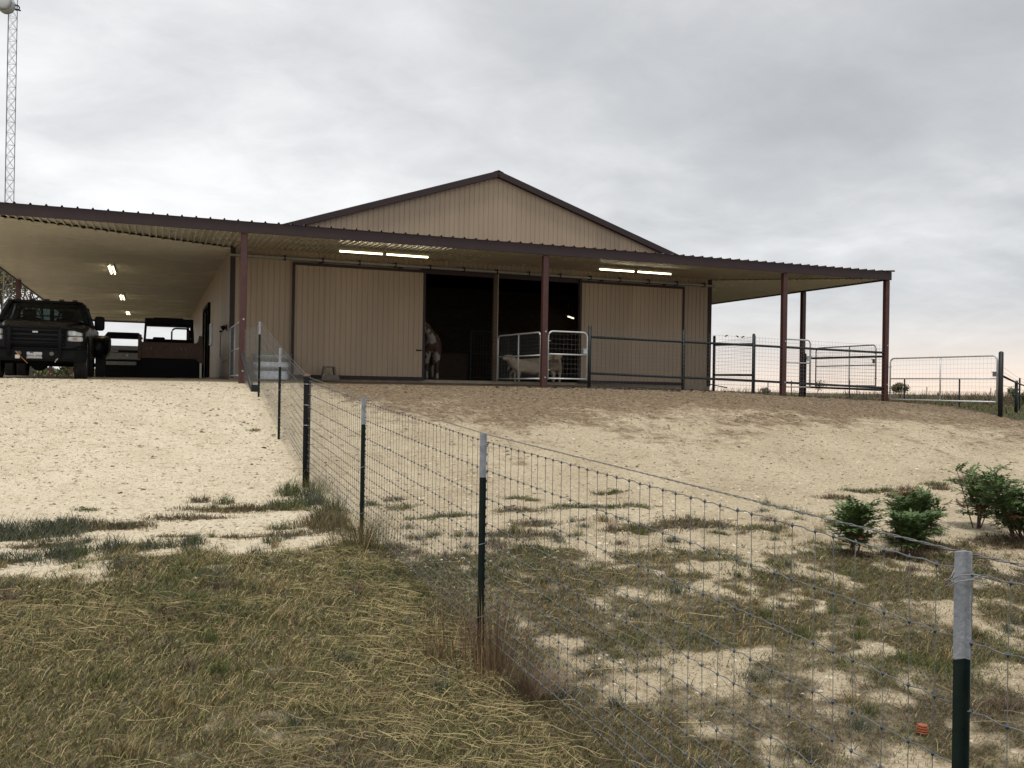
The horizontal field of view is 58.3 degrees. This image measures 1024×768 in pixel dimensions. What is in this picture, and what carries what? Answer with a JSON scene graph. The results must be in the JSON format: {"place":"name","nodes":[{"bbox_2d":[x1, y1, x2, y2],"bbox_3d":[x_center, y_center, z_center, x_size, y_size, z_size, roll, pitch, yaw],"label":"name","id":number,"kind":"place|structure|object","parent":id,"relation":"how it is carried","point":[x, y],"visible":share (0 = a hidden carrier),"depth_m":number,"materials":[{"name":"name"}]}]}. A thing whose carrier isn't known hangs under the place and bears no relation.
{"place":"outdoors","nodes":[
{"label":"outdoors","id":0,"kind":"place"},
{"bbox_2d":[2,0,17,309],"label":"lattice tower","id":1,"kind":"structure","parent":0,"point":[6,145],"depth_m":41.12,"materials":[{"name":"metal"}]},
{"bbox_2d":[0,0,20,13],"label":"antenna drum","id":2,"kind":"object","parent":1,"relation":"attached to","point":[7,6],"visible":1,"depth_m":40.13,"materials":[{"name":"grey plastic"}]},
{"bbox_2d":[425,321,440,378],"bbox_3d":[-2.565,-1.010,28.462,0.732,1.728,2.578,1,0,-6],"label":"horse","id":3,"kind":"object","parent":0,"point":[432,347],"visible":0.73,"depth_m":27.91},
{"bbox_2d":[0,375,1023,767],"bbox_3d":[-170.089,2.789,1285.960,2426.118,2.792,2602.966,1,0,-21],"label":"ground","id":4,"kind":"structure","parent":0,"point":[240,399],"depth_m":11.28,"materials":[{"name":"beige sand"}]},
{"bbox_2d":[0,269,27,374],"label":"tree","id":5,"kind":"object","parent":4,"relation":"on","point":[6,285],"visible":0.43,"depth_m":46.37,"materials":[{"name":"green plant"}]},
{"bbox_2d":[2,282,41,375],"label":"tree","id":6,"kind":"object","parent":4,"relation":"on","point":[31,368],"visible":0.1,"depth_m":61.60,"materials":[{"name":"green plant"}]},
{"bbox_2d":[4,368,94,376],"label":"woods","id":7,"kind":"object","parent":4,"relation":"on","point":[56,372],"visible":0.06,"depth_m":138.12,"materials":[{"name":"green plant"}]},
{"bbox_2d":[59,367,73,375],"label":"bush","id":8,"kind":"object","parent":4,"relation":"on","point":[65,369],"visible":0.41,"depth_m":119.26,"materials":[{"name":"green plant"}]},
{"bbox_2d":[251,353,291,379],"bbox_3d":[-6.472,-0.463,24.733,1.062,0.679,0.762,1,0,-21],"label":"stock tank","id":9,"kind":"object","parent":4,"relation":"on","point":[276,362],"visible":0.69,"depth_m":24.42,"materials":[{"name":"metal"}]},
{"bbox_2d":[278,468,337,496],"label":"grass clump","id":10,"kind":"object","parent":4,"relation":"on","point":[319,485],"visible":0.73,"depth_m":11.91,"materials":[{"name":"plant"}]},
{"bbox_2d":[320,366,339,379],"bbox_3d":[-5.026,-0.295,25.287,0.477,0.386,0.520,1,0,-21],"label":"step stool","id":11,"kind":"object","parent":4,"relation":"on","point":[334,376],"visible":1,"depth_m":25.12,"materials":[{"name":"grey plastic"}]},
{"bbox_2d":[321,484,353,512],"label":"grass clump","id":12,"kind":"object","parent":4,"relation":"on","point":[333,502],"visible":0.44,"depth_m":10.88,"materials":[{"name":"plant"}]},
{"bbox_2d":[293,494,428,557],"bbox_3d":[-1.438,1.317,8.797,1.414,0.591,1.290,1,0,-21],"label":"grass clump","id":13,"kind":"object","parent":4,"relation":"on","point":[366,539],"visible":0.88,"depth_m":8.74,"materials":[{"name":"plant"}]},
{"bbox_2d":[0,170,894,400],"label":"barn","id":14,"kind":"structure","parent":4,"relation":"on","point":[508,253],"depth_m":27.32,"materials":[{"name":"beige metal"}]},
{"bbox_2d":[0,297,110,378],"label":"pickup truck","id":15,"kind":"object","parent":14,"relation":"on","point":[40,335],"visible":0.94,"depth_m":21.10,"materials":[{"name":"black paint"}]},
{"bbox_2d":[106,263,116,274],"bbox_3d":[-12.688,-3.679,29.112,0.210,0.157,2.400,1,0,-21],"label":"carport light","id":16,"kind":"object","parent":14,"relation":"hanging from","point":[111,267],"visible":0.98,"depth_m":28.81,"materials":[{"name":"beige plastic"}]},
{"bbox_2d":[118,293,125,299],"bbox_3d":[-16.435,-3.708,38.707,0.210,0.157,2.400,1,0,-21],"label":"carport light","id":17,"kind":"object","parent":14,"relation":"hanging from","point":[121,295],"visible":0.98,"depth_m":38.34,"materials":[{"name":"beige plastic"}]},
{"bbox_2d":[105,332,142,377],"bbox_3d":[-15.595,-1.102,36.848,1.490,1.907,2.990,1,0,-21],"label":"utility vehicle","id":18,"kind":"object","parent":14,"relation":"on","point":[122,361],"visible":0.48,"depth_m":35.58,"materials":[{"name":"grey plastic"}]},
{"bbox_2d":[138,317,202,377],"bbox_3d":[-10.185,-1.021,27.377,1.750,1.859,2.970,1,0,-21],"label":"utility vehicle","id":19,"kind":"object","parent":14,"relation":"on","point":[160,357],"visible":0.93,"depth_m":26.12,"materials":[{"name":"black plastic"}]},
{"bbox_2d":[209,323,212,345],"bbox_3d":[-10.706,-1.767,32.657,0.055,0.760,1.150,1,0,-21],"label":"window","id":20,"kind":"structure","parent":14,"relation":"in","point":[211,324],"depth_m":32.71,"materials":[{"name":"grey"}]},
{"bbox_2d":[219,331,226,361],"bbox_3d":[-8.283,-1.110,26.358,0.103,0.956,2.452,1,0,-21],"label":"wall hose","id":21,"kind":"object","parent":14,"relation":"attached to","point":[220,347],"depth_m":27.26,"materials":[{"name":"black"}]},
{"bbox_2d":[229,322,238,376],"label":"gate","id":22,"kind":"structure","parent":14,"relation":"attached to","point":[234,341],"depth_m":23.18,"materials":[{"name":"metal"}]},
{"bbox_2d":[291,262,425,379],"bbox_3d":[-4.319,-1.783,26.125,3.820,3.280,0.085,1,0,-21],"label":"sliding door","id":23,"kind":"structure","parent":14,"relation":"in","point":[364,322],"depth_m":26.10,"materials":[{"name":"beige metal"}]},
{"bbox_2d":[338,248,429,257],"bbox_3d":[-3.383,-3.545,24.373,2.450,0.257,0.140,1,0,-21],"label":"strip light","id":24,"kind":"object","parent":14,"relation":"hanging from","point":[382,253],"visible":0.93,"depth_m":24.32,"materials":[{"name":"beige plastic"}]},
{"bbox_2d":[470,330,508,380],"bbox_3d":[-0.815,-0.995,33.409,1.543,1.850,0.050,1,0,-27],"label":"stall panel","id":25,"kind":"object","parent":14,"relation":"on","point":[471,353],"visible":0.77,"depth_m":33.29,"materials":[{"name":"grey metal"}]},
{"bbox_2d":[497,332,540,379],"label":"gate","id":26,"kind":"structure","parent":14,"relation":"attached to","point":[516,356],"depth_m":25.27,"materials":[{"name":"metal"}]},
{"bbox_2d":[507,355,552,380],"bbox_3d":[0.585,-0.511,28.277,1.518,0.825,0.440,1,0,17],"label":"sheep","id":27,"kind":"object","parent":14,"relation":"on","point":[512,371],"visible":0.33,"depth_m":28.16},
{"bbox_2d":[549,355,562,382],"bbox_3d":[1.285,-0.464,27.969,0.449,0.842,1.570,1,0,-12],"label":"sheep","id":28,"kind":"object","parent":14,"relation":"on","point":[556,360],"visible":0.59,"depth_m":27.63},
{"bbox_2d":[565,310,574,318],"bbox_3d":[2.380,-2.990,37.436,0.140,0.597,1.200,1,0,17],"label":"barn light","id":29,"kind":"object","parent":14,"relation":"hanging from","point":[569,316],"visible":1,"depth_m":37.15,"materials":[{"name":"beige"}]},
{"bbox_2d":[578,280,684,384],"bbox_3d":[3.849,-1.637,29.315,3.780,3.280,0.085,1,0,-21],"label":"sliding door","id":30,"kind":"structure","parent":14,"relation":"in","point":[630,307],"depth_m":29.29,"materials":[{"name":"beige metal"}]},
{"bbox_2d":[597,265,672,274],"bbox_3d":[3.649,-3.419,27.119,2.450,0.257,0.140,1,0,-21],"label":"strip light","id":31,"kind":"object","parent":14,"relation":"hanging from","point":[634,270],"visible":0.95,"depth_m":27.07,"materials":[{"name":"beige plastic"}]},
{"bbox_2d":[889,355,997,402],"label":"gate","id":32,"kind":"structure","parent":14,"relation":"attached to","point":[994,373],"depth_m":26.33,"materials":[{"name":"metal"}]},
{"bbox_2d":[393,571,518,679],"bbox_3d":[-0.460,1.406,5.814,0.891,0.725,1.006,1,0,-21],"label":"grass clump","id":33,"kind":"object","parent":4,"relation":"on","point":[452,639],"visible":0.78,"depth_m":5.74,"materials":[{"name":"brown plant"}]},
{"bbox_2d":[413,561,583,685],"bbox_3d":[-0.092,1.413,5.506,0.940,0.746,0.932,1,0,17],"label":"grass clump","id":34,"kind":"object","parent":4,"relation":"on","point":[494,651],"visible":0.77,"depth_m":5.52,"materials":[{"name":"brown plant"}]},
{"bbox_2d":[0,537,1023,767],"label":"straw","id":35,"kind":"object","parent":4,"relation":"on","point":[347,670],"visible":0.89,"depth_m":5.40,"materials":[{"name":"beige plant"}]},
{"bbox_2d":[0,427,1023,767],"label":"grass tufts","id":36,"kind":"object","parent":4,"relation":"on","point":[38,531],"visible":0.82,"depth_m":8.54,"materials":[{"name":"plant"}]},
{"bbox_2d":[502,355,539,381],"bbox_3d":[0.369,-0.463,27.616,1.488,0.808,0.431,1,0,-21],"label":"sheep","id":37,"kind":"object","parent":4,"relation":"on","point":[525,364],"visible":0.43,"depth_m":27.45},
{"bbox_2d":[491,644,593,713],"bbox_3d":[0.154,1.661,5.274,0.890,0.309,0.856,1,0,-21],"label":"grass clump","id":38,"kind":"object","parent":4,"relation":"on","point":[534,690],"visible":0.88,"depth_m":5.24,"materials":[{"name":"brown plant"}]},
{"bbox_2d":[483,386,774,395],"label":"concrete slab","id":39,"kind":"structure","parent":4,"relation":"on","point":[674,389],"depth_m":24.85,"materials":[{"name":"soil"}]},
{"bbox_2d":[241,322,1023,767],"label":"wire fence","id":40,"kind":"object","parent":4,"relation":"on","point":[961,634],"visible":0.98,"depth_m":4.27,"materials":[{"name":"grey metal"}]},
{"bbox_2d":[438,518,1023,767],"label":"pebbles","id":41,"kind":"object","parent":4,"relation":"on","point":[820,690],"visible":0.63,"depth_m":7.46,"materials":[{"name":"stone"}]},
{"bbox_2d":[712,336,755,393],"bbox_3d":[6.855,-0.558,28.552,0.121,2.102,3.927,1,0,-4],"label":"pipe fence","id":42,"kind":"object","parent":4,"relation":"on","point":[717,349],"visible":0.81,"depth_m":29.23,"materials":[{"name":"metal"}]},
{"bbox_2d":[786,338,812,387],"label":"gate","id":43,"kind":"structure","parent":42,"relation":"attached to","point":[802,363],"depth_m":27.37,"materials":[{"name":"metal"}]},
{"bbox_2d":[587,325,884,397],"bbox_3d":[6.725,-0.509,26.394,10.075,1.959,0.097,1,0,-21],"label":"pipe fence","id":44,"kind":"object","parent":4,"relation":"on","point":[753,345],"visible":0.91,"depth_m":26.00,"materials":[{"name":"metal"}]},
{"bbox_2d":[547,330,587,380],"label":"gate","id":45,"kind":"structure","parent":44,"relation":"attached to","point":[585,352],"depth_m":24.38,"materials":[{"name":"metal"}]},
{"bbox_2d":[760,387,769,394],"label":"bush","id":46,"kind":"object","parent":4,"relation":"on","point":[764,389],"visible":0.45,"depth_m":74.60,"materials":[{"name":"green plant"}]},
{"bbox_2d":[803,348,881,396],"bbox_3d":[10.770,-0.287,30.061,0.125,1.863,3.723,1,0,-21],"label":"pipe fence","id":47,"kind":"object","parent":4,"relation":"on","point":[840,357],"visible":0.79,"depth_m":30.14,"materials":[{"name":"metal"}]},
{"bbox_2d":[815,344,876,385],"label":"gate","id":48,"kind":"structure","parent":47,"relation":"attached to","point":[872,365],"depth_m":30.07,"materials":[{"name":"metal"}]},
{"bbox_2d":[821,495,888,554],"bbox_3d":[3.476,1.436,9.314,0.634,0.650,0.681,1,0,7],"label":"shrub","id":49,"kind":"object","parent":4,"relation":"on","point":[852,514],"visible":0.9,"depth_m":9.26,"materials":[{"name":"green plant"}]},
{"bbox_2d":[710,387,1023,405],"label":"scrub","id":50,"kind":"object","parent":4,"relation":"on","point":[974,397],"visible":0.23,"depth_m":72.97,"materials":[{"name":"green plant"}]},
{"bbox_2d":[735,387,1021,397],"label":"pasture fence","id":51,"kind":"object","parent":4,"relation":"on","point":[888,394],"visible":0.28,"depth_m":89.11,"materials":[{"name":"metal"}]},
{"bbox_2d":[762,393,1023,418],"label":"pasture grass","id":52,"kind":"structure","parent":4,"relation":"on","point":[985,407],"depth_m":42.36,"materials":[{"name":"plant"}]},
{"bbox_2d":[767,378,1020,409],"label":"pasture fence","id":53,"kind":"object","parent":4,"relation":"on","point":[925,380],"visible":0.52,"depth_m":46.62,"materials":[{"name":"metal"}]},
{"bbox_2d":[891,382,909,401],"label":"bush","id":54,"kind":"object","parent":4,"relation":"on","point":[898,386],"visible":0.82,"depth_m":61.58,"materials":[{"name":"green plant"}]},
{"bbox_2d":[876,499,951,556],"bbox_3d":[4.080,1.466,9.308,0.773,0.641,0.606,1,0,3],"label":"shrub","id":55,"kind":"object","parent":4,"relation":"on","point":[909,526],"visible":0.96,"depth_m":9.26,"materials":[{"name":"green plant"}]},
{"bbox_2d":[883,485,952,547],"bbox_3d":[4.344,1.430,9.874,0.722,0.697,0.766,1,0,27],"label":"shrub","id":56,"kind":"object","parent":4,"relation":"on","point":[915,500],"visible":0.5,"depth_m":9.78,"materials":[{"name":"green plant"}]},
{"bbox_2d":[916,723,928,733],"bbox_3d":[2.121,1.781,4.746,0.061,0.047,0.061,1,0,40],"label":"orange insulator","id":57,"kind":"object","parent":4,"relation":"on","point":[920,727],"visible":0.98,"depth_m":4.73,"materials":[{"name":"plastic"}]},
{"bbox_2d":[939,460,1021,528],"bbox_3d":[5.633,1.305,10.935,0.773,0.887,0.810,1,0,-21],"label":"shrub","id":58,"kind":"object","parent":4,"relation":"on","point":[972,494],"visible":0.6,"depth_m":10.95,"materials":[{"name":"green plant"}]},
{"bbox_2d":[970,472,1023,543],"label":"shrub","id":59,"kind":"object","parent":4,"relation":"on","point":[1008,503],"visible":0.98,"depth_m":10.08,"materials":[{"name":"green plant"}]},
{"bbox_2d":[995,386,1014,399],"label":"bush","id":60,"kind":"object","parent":4,"relation":"on","point":[1009,388],"visible":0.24,"depth_m":60.05,"materials":[{"name":"green plant"}]},
{"bbox_2d":[998,351,1023,416],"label":"pipe fence","id":61,"kind":"object","parent":4,"relation":"on","point":[1001,376],"visible":0.91,"depth_m":24.65,"materials":[{"name":"metal"}]},
{"bbox_2d":[1008,388,1023,407],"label":"bush","id":62,"kind":"object","parent":4,"relation":"on","point":[1012,394],"visible":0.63,"depth_m":46.01,"materials":[{"name":"green plant"}]},
{"bbox_2d":[0,522,1023,767],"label":"grass","id":63,"kind":"structure","parent":0,"point":[172,578],"depth_m":5.87,"materials":[{"name":"plant"}]},
{"bbox_2d":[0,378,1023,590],"bbox_3d":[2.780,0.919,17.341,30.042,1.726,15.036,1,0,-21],"label":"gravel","id":64,"kind":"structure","parent":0,"point":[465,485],"depth_m":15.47,"materials":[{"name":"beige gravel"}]},
{"bbox_2d":[0,0,1023,395],"label":"sky","id":65,"kind":"structure","parent":0,"point":[861,134],"materials":[{"name":"grey"}]}
]}

